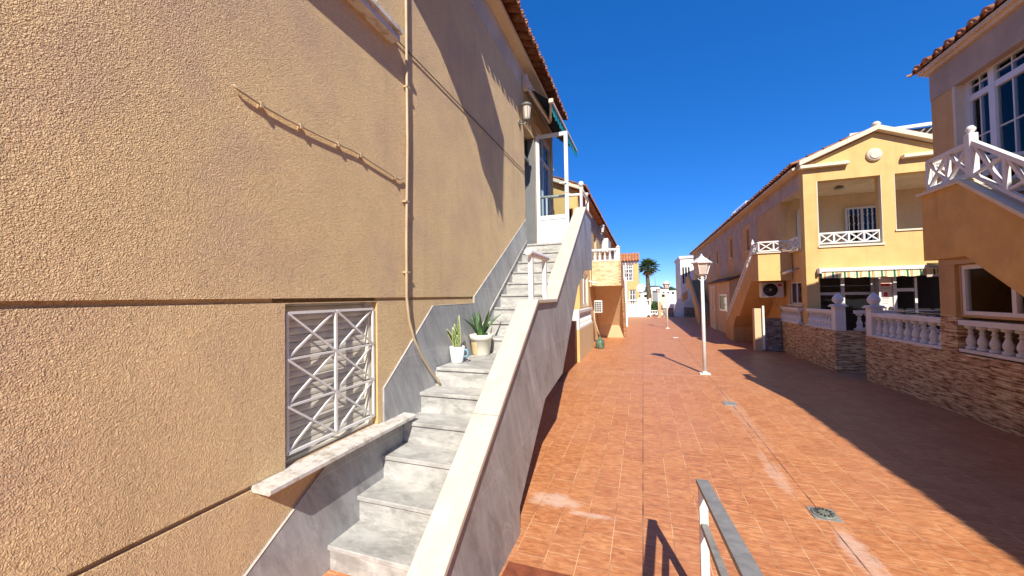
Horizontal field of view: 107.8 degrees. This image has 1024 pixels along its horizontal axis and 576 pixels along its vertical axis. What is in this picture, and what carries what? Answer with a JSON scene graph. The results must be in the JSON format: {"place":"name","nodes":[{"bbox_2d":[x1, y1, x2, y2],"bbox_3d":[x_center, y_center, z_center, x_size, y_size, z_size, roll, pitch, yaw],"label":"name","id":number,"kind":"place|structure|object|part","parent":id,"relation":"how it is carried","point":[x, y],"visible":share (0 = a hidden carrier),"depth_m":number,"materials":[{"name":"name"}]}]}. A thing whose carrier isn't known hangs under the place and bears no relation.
{"place":"outdoors","nodes":[
{"label":"outdoors","id":0,"kind":"place"},
{"bbox_2d":[590,260,625,337],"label":"staircase","id":1,"kind":"structure","parent":0,"point":[607,277],"depth_m":14.71,"materials":[{"name":"paint"}]},
{"bbox_2d":[594,300,602,312],"bbox_3d":[3.029,0.654,13.071,0.270,0.440,0.307,-1,-2,19],"label":"air conditioner","id":2,"kind":"object","parent":1,"relation":"attached to","point":[598,306],"visible":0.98,"depth_m":12.94,"materials":[{"name":"grey"}]},
{"bbox_2d":[592,245,619,261],"bbox_3d":[3.336,-1.218,13.225,0.980,0.540,0.160,-1,-2,19],"label":"balustrade","id":3,"kind":"object","parent":1,"relation":"on","point":[616,250],"visible":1,"depth_m":13.15,"materials":[{"name":"white paint"}]},
{"bbox_2d":[639,286,664,292],"bbox_3d":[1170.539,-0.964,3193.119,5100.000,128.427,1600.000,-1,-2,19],"label":"hills","id":4,"kind":"structure","parent":0,"point":[644,291],"depth_m":2753.70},
{"bbox_2d":[651,284,659,302],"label":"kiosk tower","id":5,"kind":"structure","parent":0,"point":[654,294],"depth_m":65.33,"materials":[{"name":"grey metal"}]},
{"bbox_2d":[323,309,1023,575],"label":"street paving","id":6,"kind":"structure","parent":0,"point":[642,428],"depth_m":3.53,"materials":[{"name":"tile"}]},
{"bbox_2d":[0,0,567,575],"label":"house","id":7,"kind":"structure","parent":6,"relation":"on","point":[212,362],"depth_m":1.84,"materials":[{"name":"paint"}]},
{"bbox_2d":[233,84,403,179],"bbox_3d":[-1.150,-0.947,2.499,0.026,0.105,1.393,-1,-2,19],"label":"wall cable","id":8,"kind":"object","parent":7,"relation":"attached to","point":[261,105],"depth_m":2.23,"materials":[{"name":"beige plastic"}]},
{"bbox_2d":[285,302,373,463],"bbox_3d":[-1.200,0.558,2.472,0.045,0.920,0.772,-1,-2,19],"label":"window frame","id":9,"kind":"structure","parent":7,"relation":"in","point":[367,321],"depth_m":2.78,"materials":[{"name":"white paint"}]},
{"bbox_2d":[402,0,441,385],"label":"conduit pipe","id":10,"kind":"object","parent":7,"relation":"attached to","point":[406,201],"visible":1,"depth_m":3.19,"materials":[{"name":"beige plastic"}]},
{"bbox_2d":[399,42,524,171],"bbox_3d":[-0.370,-2.047,4.811,0.010,0.015,3.640,-1,-2,19],"label":"stretched wire","id":11,"kind":"object","parent":7,"relation":"attached to","point":[457,102],"visible":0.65,"depth_m":4.04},
{"bbox_2d":[518,101,531,126],"bbox_3d":[0.227,-2.936,6.291,0.223,0.415,0.178,-1,-2,19],"label":"wall lantern","id":12,"kind":"object","parent":7,"relation":"attached to","point":[526,107],"depth_m":6.24,"materials":[{"name":"white glass"}]},
{"bbox_2d":[535,126,550,215],"bbox_3d":[0.628,-2.310,7.900,0.080,1.750,1.280,-1,-2,19],"label":"window","id":13,"kind":"structure","parent":7,"relation":"in","point":[545,186],"depth_m":8.15,"materials":[{"name":"white metal"}]},
{"bbox_2d":[522,74,576,156],"bbox_3d":[0.834,-3.338,7.513,0.560,0.740,2.391,-1,-2,19],"label":"awning","id":14,"kind":"object","parent":7,"relation":"attached to","point":[548,109],"visible":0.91,"depth_m":6.86,"materials":[{"name":"fabric"}]},
{"bbox_2d":[535,131,569,243],"bbox_3d":[0.760,-1.863,7.063,0.620,2.150,0.085,-1,-2,19],"label":"door frame","id":15,"kind":"structure","parent":7,"relation":"attached to","point":[551,228],"depth_m":7.06,"materials":[{"name":"white metal"}]},
{"bbox_2d":[541,218,565,242],"bbox_3d":[0.779,-1.078,7.060,0.480,0.440,0.020,-1,-2,19],"label":"door panel","id":16,"kind":"structure","parent":15,"relation":"in","point":[553,230],"depth_m":7.05,"materials":[{"name":"white metal"}]},
{"bbox_2d":[328,207,591,575],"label":"staircase","id":17,"kind":"structure","parent":6,"relation":"on","point":[443,496],"depth_m":2.61,"materials":[{"name":"grey stone"}]},
{"bbox_2d":[447,316,468,363],"bbox_3d":[-0.578,0.516,3.796,0.278,0.481,0.154,-1,-2,19],"label":"potted snake plant","id":18,"kind":"object","parent":17,"relation":"on","point":[457,349],"visible":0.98,"depth_m":3.76,"materials":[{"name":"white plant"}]},
{"bbox_2d":[462,310,501,355],"bbox_3d":[-0.355,0.480,4.288,0.367,0.570,0.705,-1,-1,13],"label":"potted aloe","id":19,"kind":"object","parent":17,"relation":"on","point":[480,338],"visible":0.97,"depth_m":4.19,"materials":[{"name":"beige plastic"}]},
{"bbox_2d":[524,248,548,299],"bbox_3d":[0.252,-0.118,3.560,0.066,0.449,0.680,-1,-2,19],"label":"handrail","id":20,"kind":"object","parent":17,"relation":"on","point":[532,254],"visible":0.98,"depth_m":3.33,"materials":[{"name":"white paint"}]},
{"bbox_2d":[540,181,588,215],"bbox_3d":[0.866,-1.290,6.749,1.001,1.067,0.953,-1,-2,19],"label":"landing railing","id":21,"kind":"object","parent":17,"relation":"on","point":[582,193],"visible":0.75,"depth_m":7.03,"materials":[{"name":"white paint"}]},
{"bbox_2d":[502,561,569,575],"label":"paving patch","id":22,"kind":"object","parent":6,"relation":"on","point":[514,569],"visible":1,"depth_m":2.28,"materials":[{"name":"red tile"}]},
{"bbox_2d":[558,321,576,380],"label":"wall","id":23,"kind":"structure","parent":6,"relation":"on","point":[570,362],"depth_m":8.84,"materials":[{"name":"brown paint"}]},
{"bbox_2d":[553,169,616,340],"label":"house","id":24,"kind":"structure","parent":6,"relation":"on","point":[585,297],"depth_m":12.92,"materials":[{"name":"yellow paint"}]},
{"bbox_2d":[582,274,586,305],"bbox_3d":[2.392,0.075,12.461,0.050,1.050,1.300,-1,-2,19],"label":"window","id":25,"kind":"structure","parent":24,"relation":"in","point":[584,277],"depth_m":12.65,"materials":[{"name":"white metal"}]},
{"bbox_2d":[599,224,604,233],"bbox_3d":[3.984,-2.639,16.567,0.274,0.514,0.259,-2,-2,42],"label":"wall lantern","id":26,"kind":"object","parent":24,"relation":"attached to","point":[601,226],"depth_m":16.49,"materials":[{"name":"white paint"}]},
{"bbox_2d":[602,238,610,255],"bbox_3d":[4.714,-2.023,18.576,0.306,0.670,1.700,-1,-2,19],"label":"air conditioner","id":27,"kind":"object","parent":24,"relation":"attached to","point":[606,243],"visible":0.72,"depth_m":17.80,"materials":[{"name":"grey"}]},
{"bbox_2d":[577,323,593,361],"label":"terrace wall","id":28,"kind":"structure","parent":6,"relation":"on","point":[585,342],"depth_m":10.53,"materials":[{"name":"beige paint"}]},
{"bbox_2d":[572,307,592,329],"bbox_3d":[2.114,0.855,11.070,0.215,0.529,2.880,-1,-2,19],"label":"balustrade","id":29,"kind":"object","parent":28,"relation":"on","point":[582,317],"visible":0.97,"depth_m":10.57,"materials":[{"name":"white paint"}]},
{"bbox_2d":[593,311,604,348],"bbox_3d":[2.852,1.355,12.222,0.327,1.240,0.286,-1,-2,19],"label":"glass demijohn","id":30,"kind":"object","parent":6,"relation":"on","point":[600,343],"visible":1,"depth_m":12.12,"materials":[{"name":"green glass"}]},
{"bbox_2d":[624,263,630,325],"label":"staircase","id":31,"kind":"structure","parent":6,"relation":"on","point":[625,289],"depth_m":21.64,"materials":[{"name":"white paint"}]},
{"bbox_2d":[620,252,639,304],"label":"house","id":32,"kind":"structure","parent":6,"relation":"on","point":[630,260],"depth_m":34.37,"materials":[{"name":"paint"}]},
{"bbox_2d":[623,264,632,280],"bbox_3d":[10.615,-1.415,34.566,1.170,1.550,0.050,-1,-2,19],"label":"window","id":33,"kind":"structure","parent":32,"relation":"in","point":[629,267],"depth_m":34.48,"materials":[{"name":"white metal"}]},
{"bbox_2d":[629,290,635,304],"bbox_3d":[11.092,0.847,34.355,0.600,1.400,0.050,-1,-2,19],"label":"window","id":34,"kind":"structure","parent":32,"relation":"in","point":[632,293],"depth_m":34.33,"materials":[{"name":"white metal"}]},
{"bbox_2d":[628,298,650,316],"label":"end wall","id":35,"kind":"structure","parent":6,"relation":"on","point":[639,310],"depth_m":32.15,"materials":[{"name":"white paint"}]},
{"bbox_2d":[636,284,644,291],"bbox_3d":[11.076,0.366,31.789,0.736,1.446,0.634,0,-2,-42],"label":"satellite dish","id":36,"kind":"object","parent":35,"relation":"on","point":[640,287],"visible":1,"depth_m":31.72,"materials":[{"name":"white paint"}]},
{"bbox_2d":[639,258,659,304],"bbox_3d":[14.430,-0.190,39.481,2.352,6.052,2.492,-1,-1,-14],"label":"palm tree","id":37,"kind":"object","parent":6,"relation":"on","point":[644,264],"visible":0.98,"depth_m":39.23,"materials":[{"name":"green plant"}]},
{"bbox_2d":[651,301,662,312],"bbox_3d":[14.664,2.079,38.280,1.602,1.599,1.625,-1,-2,19],"label":"hedge","id":38,"kind":"object","parent":6,"relation":"on","point":[654,305],"visible":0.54,"depth_m":37.98,"materials":[{"name":"green plant"}]},
{"bbox_2d":[656,287,659,316],"bbox_3d":[12.122,1.147,30.916,0.420,2.560,0.364,-1,-2,19],"label":"street lamp","id":39,"kind":"object","parent":6,"relation":"on","point":[658,289],"visible":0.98,"depth_m":30.87,"materials":[{"name":"white metal"}]},
{"bbox_2d":[659,302,661,315],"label":"brown wall","id":40,"kind":"structure","parent":6,"relation":"on","point":[660,310],"depth_m":32.34,"materials":[{"name":"beige paint"}]},
{"bbox_2d":[662,280,670,328],"bbox_3d":[8.133,0.849,19.601,0.420,2.560,0.364,-1,-2,19],"label":"street lamp","id":41,"kind":"object","parent":6,"relation":"on","point":[666,283],"visible":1,"depth_m":19.57,"materials":[{"name":"white metal"}]},
{"bbox_2d":[662,298,694,316],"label":"terrace wall","id":42,"kind":"structure","parent":6,"relation":"on","point":[679,310],"depth_m":31.40,"materials":[{"name":"white paint"}]},
{"bbox_2d":[674,256,693,306],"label":"end house","id":43,"kind":"structure","parent":6,"relation":"on","point":[684,267],"depth_m":31.95,"materials":[{"name":"white paint"}]},
{"bbox_2d":[686,273,709,324],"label":"staircase","id":44,"kind":"structure","parent":6,"relation":"on","point":[694,286],"depth_m":24.28,"materials":[{"name":"brown paint"}]},
{"bbox_2d":[682,291,687,301],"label":"yellow balcony","id":45,"kind":"structure","parent":44,"relation":"attached to","point":[684,296],"depth_m":27.80,"materials":[{"name":"paint"}]},
{"bbox_2d":[691,254,712,374],"bbox_3d":[4.066,0.542,7.944,0.420,2.560,0.364,-1,-2,19],"label":"street lamp","id":46,"kind":"object","parent":6,"relation":"on","point":[701,264],"visible":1,"depth_m":7.90,"materials":[{"name":"white metal"}]},
{"bbox_2d":[707,275,740,332],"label":"shed","id":47,"kind":"structure","parent":6,"relation":"on","point":[721,292],"depth_m":17.51,"materials":[{"name":"paint"}]},
{"bbox_2d":[710,285,716,329],"bbox_3d":[10.410,0.984,19.331,0.069,2.200,1.600,-1,-2,19],"label":"double door","id":48,"kind":"structure","parent":47,"relation":"in","point":[713,304],"depth_m":19.08,"materials":[{"name":"paint"}]},
{"bbox_2d":[719,294,727,311],"bbox_3d":[9.543,0.656,16.832,0.050,0.760,1.700,-1,-2,19],"label":"window","id":49,"kind":"structure","parent":47,"relation":"in","point":[723,298],"depth_m":16.81,"materials":[{"name":"white metal"}]},
{"bbox_2d":[696,479,763,575],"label":"ramp railing","id":50,"kind":"object","parent":6,"relation":"on","point":[743,560],"visible":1,"depth_m":1.55,"materials":[{"name":"grey metal"}]},
{"bbox_2d":[722,401,737,405],"bbox_3d":[3.320,1.771,5.691,0.180,0.030,0.200,-1,-2,19],"label":"drain cover","id":51,"kind":"object","parent":6,"relation":"on","point":[729,403],"visible":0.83,"depth_m":5.67,"materials":[{"name":"grey metal"}]},
{"bbox_2d":[752,306,765,350],"bbox_3d":[7.409,1.208,11.211,0.237,1.350,0.300,-1,-2,19],"label":"meter cupboard","id":52,"kind":"object","parent":6,"relation":"on","point":[758,318],"visible":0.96,"depth_m":11.14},
{"bbox_3d":[7.399,1.249,11.251,0.190,1.270,0.230,-1,-2,19],"label":"cupboard door","id":53,"kind":"part","parent":52,"relation":"part of","materials":[{"name":"beige paint"}]},
{"bbox_2d":[726,248,800,340],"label":"staircase","id":54,"kind":"structure","parent":6,"relation":"on","point":[764,267],"depth_m":11.71,"materials":[{"name":"yellow paint"}]},
{"bbox_2d":[726,237,799,318],"bbox_3d":[7.971,-0.100,12.258,0.770,2.683,5.333,-1,-2,19],"label":"stair railing","id":55,"kind":"object","parent":54,"relation":"on","point":[754,248],"visible":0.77,"depth_m":10.70,"materials":[{"name":"white paint"}]},
{"bbox_2d":[762,318,781,351],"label":"stone pier","id":56,"kind":"structure","parent":6,"relation":"on","point":[773,335],"depth_m":10.97,"materials":[{"name":"grey stone"}]},
{"bbox_2d":[689,121,940,331],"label":"house","id":57,"kind":"structure","parent":6,"relation":"on","point":[873,177],"depth_m":9.49,"materials":[{"name":"yellow paint"}]},
{"bbox_2d":[759,282,783,312],"bbox_3d":[7.629,0.356,10.944,0.591,1.039,0.311,-1,-2,19],"label":"air conditioner","id":58,"kind":"object","parent":57,"relation":"attached to","point":[771,289],"visible":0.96,"depth_m":10.83,"materials":[{"name":"grey"}]},
{"bbox_2d":[782,268,798,274],"bbox_3d":[7.514,-0.447,10.047,0.080,0.173,0.481,-1,-1,-13],"label":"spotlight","id":59,"kind":"object","parent":57,"relation":"attached to","point":[787,271],"visible":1,"depth_m":10.08,"materials":[{"name":"grey metal"}]},
{"bbox_2d":[791,281,801,304],"bbox_3d":[7.732,0.134,10.090,0.050,0.610,0.840,-1,-2,19],"label":"window","id":60,"kind":"structure","parent":57,"relation":"in","point":[796,291],"depth_m":10.18,"materials":[{"name":"white metal"}]},
{"bbox_2d":[796,208,820,247],"bbox_3d":[8.692,-1.627,10.950,0.550,1.400,0.035,-1,-2,19],"label":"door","id":61,"kind":"structure","parent":57,"relation":"in","point":[798,210],"depth_m":11.01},
{"bbox_2d":[819,229,880,243],"bbox_3d":[8.281,-1.251,9.182,1.232,0.287,0.048,-1,-2,19],"label":"loggia railing","id":62,"kind":"object","parent":57,"relation":"attached to","point":[848,233],"visible":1,"depth_m":9.15,"materials":[{"name":"white paint"}]},
{"bbox_2d":[844,206,876,243],"bbox_3d":[9.864,-1.758,10.523,0.750,1.060,0.050,-1,-2,19],"label":"window","id":63,"kind":"structure","parent":57,"relation":"in","point":[869,207],"depth_m":10.52,"materials":[{"name":"white metal"}]},
{"bbox_2d":[817,265,938,278],"bbox_3d":[8.757,-0.392,8.833,2.490,0.267,0.147,-1,-2,19],"label":"striped awning","id":64,"kind":"object","parent":57,"relation":"attached to","point":[889,271],"visible":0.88,"depth_m":8.83,"materials":[{"name":"white fabric"}]},
{"bbox_2d":[881,278,892,309],"bbox_3d":[9.220,0.227,9.218,0.260,0.950,0.016,-1,-2,19],"label":"door notice","id":65,"kind":"object","parent":57,"relation":"attached to","point":[886,291],"depth_m":9.21,"materials":[{"name":"paper"}]},
{"bbox_2d":[881,276,892,326],"bbox_3d":[9.237,0.652,9.235,0.300,2.000,0.040,-1,-2,19],"label":"front door","id":66,"kind":"structure","parent":57,"relation":"in","point":[881,276],"depth_m":9.19,"materials":[{"name":"metal"}]},
{"bbox_2d":[849,122,931,135],"bbox_3d":[11.343,-3.948,11.655,3.501,1.445,1.845,-1,-2,19],"label":"solar panel","id":67,"kind":"object","parent":57,"relation":"on","point":[928,130],"visible":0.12,"depth_m":10.67,"materials":[{"name":"white glass"}]},
{"bbox_2d":[927,263,938,276],"bbox_3d":[9.971,-0.403,7.662,1.835,0.395,1.240,-1,-2,19],"label":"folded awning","id":68,"kind":"object","parent":57,"relation":"attached to","point":[933,265],"visible":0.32,"depth_m":8.28,"materials":[{"name":"white fabric"}]},
{"bbox_2d":[806,506,843,522],"bbox_3d":[2.356,1.712,2.819,0.170,0.038,0.170,-1,-2,19],"label":"drain grate","id":69,"kind":"object","parent":6,"relation":"on","point":[823,514],"visible":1,"depth_m":2.80,"materials":[{"name":"grey metal"}]},
{"bbox_2d":[781,321,939,373],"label":"terrace wall","id":70,"kind":"structure","parent":6,"relation":"on","point":[840,351],"depth_m":8.23,"materials":[{"name":"brown stone"}]},
{"bbox_2d":[779,306,802,323],"bbox_3d":[7.723,0.740,10.352,0.130,0.428,1.430,-1,-2,19],"label":"balustrade","id":71,"kind":"object","parent":70,"relation":"on","point":[791,314],"visible":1,"depth_m":10.15,"materials":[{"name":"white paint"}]},
{"bbox_2d":[806,308,831,329],"bbox_3d":[7.210,0.708,8.709,0.130,0.428,1.330,-1,-2,19],"label":"balustrade","id":72,"kind":"object","parent":70,"relation":"on","point":[815,319],"visible":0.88,"depth_m":8.69,"materials":[{"name":"white paint"}]},
{"bbox_2d":[828,293,848,330],"bbox_3d":[6.970,0.504,7.976,0.260,0.809,0.260,-1,-2,19],"label":"gate post","id":73,"kind":"object","parent":70,"relation":"on","point":[838,316],"visible":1,"depth_m":7.90,"materials":[{"name":"white paint"}]},
{"bbox_2d":[853,310,939,331],"bbox_3d":[7.831,0.666,7.639,1.300,0.420,0.130,-1,-2,19],"label":"balustrade","id":74,"kind":"object","parent":70,"relation":"on","point":[859,314],"visible":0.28,"depth_m":7.61,"materials":[{"name":"white paint"}]},
{"bbox_2d":[865,314,1023,437],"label":"terrace wall","id":75,"kind":"structure","parent":6,"relation":"on","point":[950,376],"depth_m":5.10,"materials":[{"name":"brown stone"}]},
{"bbox_2d":[862,292,886,336],"bbox_3d":[6.800,0.493,7.008,0.260,0.830,0.260,-1,-2,19],"label":"gate post","id":76,"kind":"object","parent":75,"relation":"on","point":[873,299],"visible":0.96,"depth_m":6.95,"materials":[{"name":"white paint"}]},
{"bbox_2d":[871,313,941,348],"bbox_3d":[6.480,0.669,6.110,0.150,0.445,1.720,-1,-2,19],"label":"balustrade","id":77,"kind":"object","parent":75,"relation":"on","point":[899,334],"visible":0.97,"depth_m":6.06,"materials":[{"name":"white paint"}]},
{"bbox_2d":[958,320,1023,362],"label":"balustrade","id":78,"kind":"object","parent":75,"relation":"on","point":[995,344],"visible":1,"depth_m":4.57,"materials":[{"name":"white paint"}]},
{"bbox_2d":[907,0,1023,353],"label":"house","id":79,"kind":"structure","parent":6,"relation":"on","point":[973,69],"depth_m":4.72,"materials":[{"name":"beige paint"}]},
{"bbox_2d":[961,264,1023,317],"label":"window","id":80,"kind":"structure","parent":79,"relation":"in","point":[983,294],"depth_m":4.69,"materials":[{"name":"white metal"}]},
{"bbox_2d":[964,45,1023,179],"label":"window","id":81,"kind":"structure","parent":79,"relation":"in","point":[994,98],"depth_m":4.51,"materials":[{"name":"white metal"}]},
{"bbox_2d":[915,178,1023,296],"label":"staircase","id":82,"kind":"structure","parent":6,"relation":"on","point":[979,223],"depth_m":3.53,"materials":[{"name":"orange paint"}]},
{"bbox_2d":[925,125,1023,201],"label":"stair railing","id":83,"kind":"object","parent":82,"relation":"on","point":[967,161],"visible":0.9,"depth_m":3.60,"materials":[{"name":"white paint"}]},
{"bbox_2d":[684,301,693,306],"bbox_3d":[14.655,1.324,30.872,0.800,0.550,0.150,-1,-2,19],"label":"balustrade","id":84,"kind":"object","parent":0,"point":[691,305],"visible":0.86,"depth_m":30.85,"materials":[{"name":"white paint"}]},
{"bbox_2d":[520,0,994,287],"label":"sky","id":85,"kind":"structure","parent":0,"point":[679,112],"materials":[{"name":"blue"}]},
{"bbox_2d":[896,311,940,329],"bbox_3d":[7.271,1.049,5.937,1.050,1.310,1.450,-1,-2,19],"label":"terrace table","id":86,"kind":"object","parent":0,"point":[937,313],"visible":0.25,"depth_m":6.44,"materials":[{"name":"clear glass"}]},
{"bbox_3d":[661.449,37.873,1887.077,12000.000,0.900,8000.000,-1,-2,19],"label":"ground","id":87,"kind":"structure","parent":0,"visible":0},
{"bbox_2d":[639,293,651,304],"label":"distant house","id":88,"kind":"structure","parent":87,"relation":"on","point":[643,296],"depth_m":93.96,"materials":[{"name":"white paint"}]},
{"bbox_2d":[651,293,668,304],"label":"distant house","id":89,"kind":"structure","parent":87,"relation":"on","point":[662,298],"depth_m":96.10,"materials":[{"name":"white paint"}]},
{"bbox_2d":[659,290,675,303],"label":"distant house","id":90,"kind":"structure","parent":87,"relation":"on","point":[672,297],"depth_m":103.65,"materials":[{"name":"white paint"}]}
]}

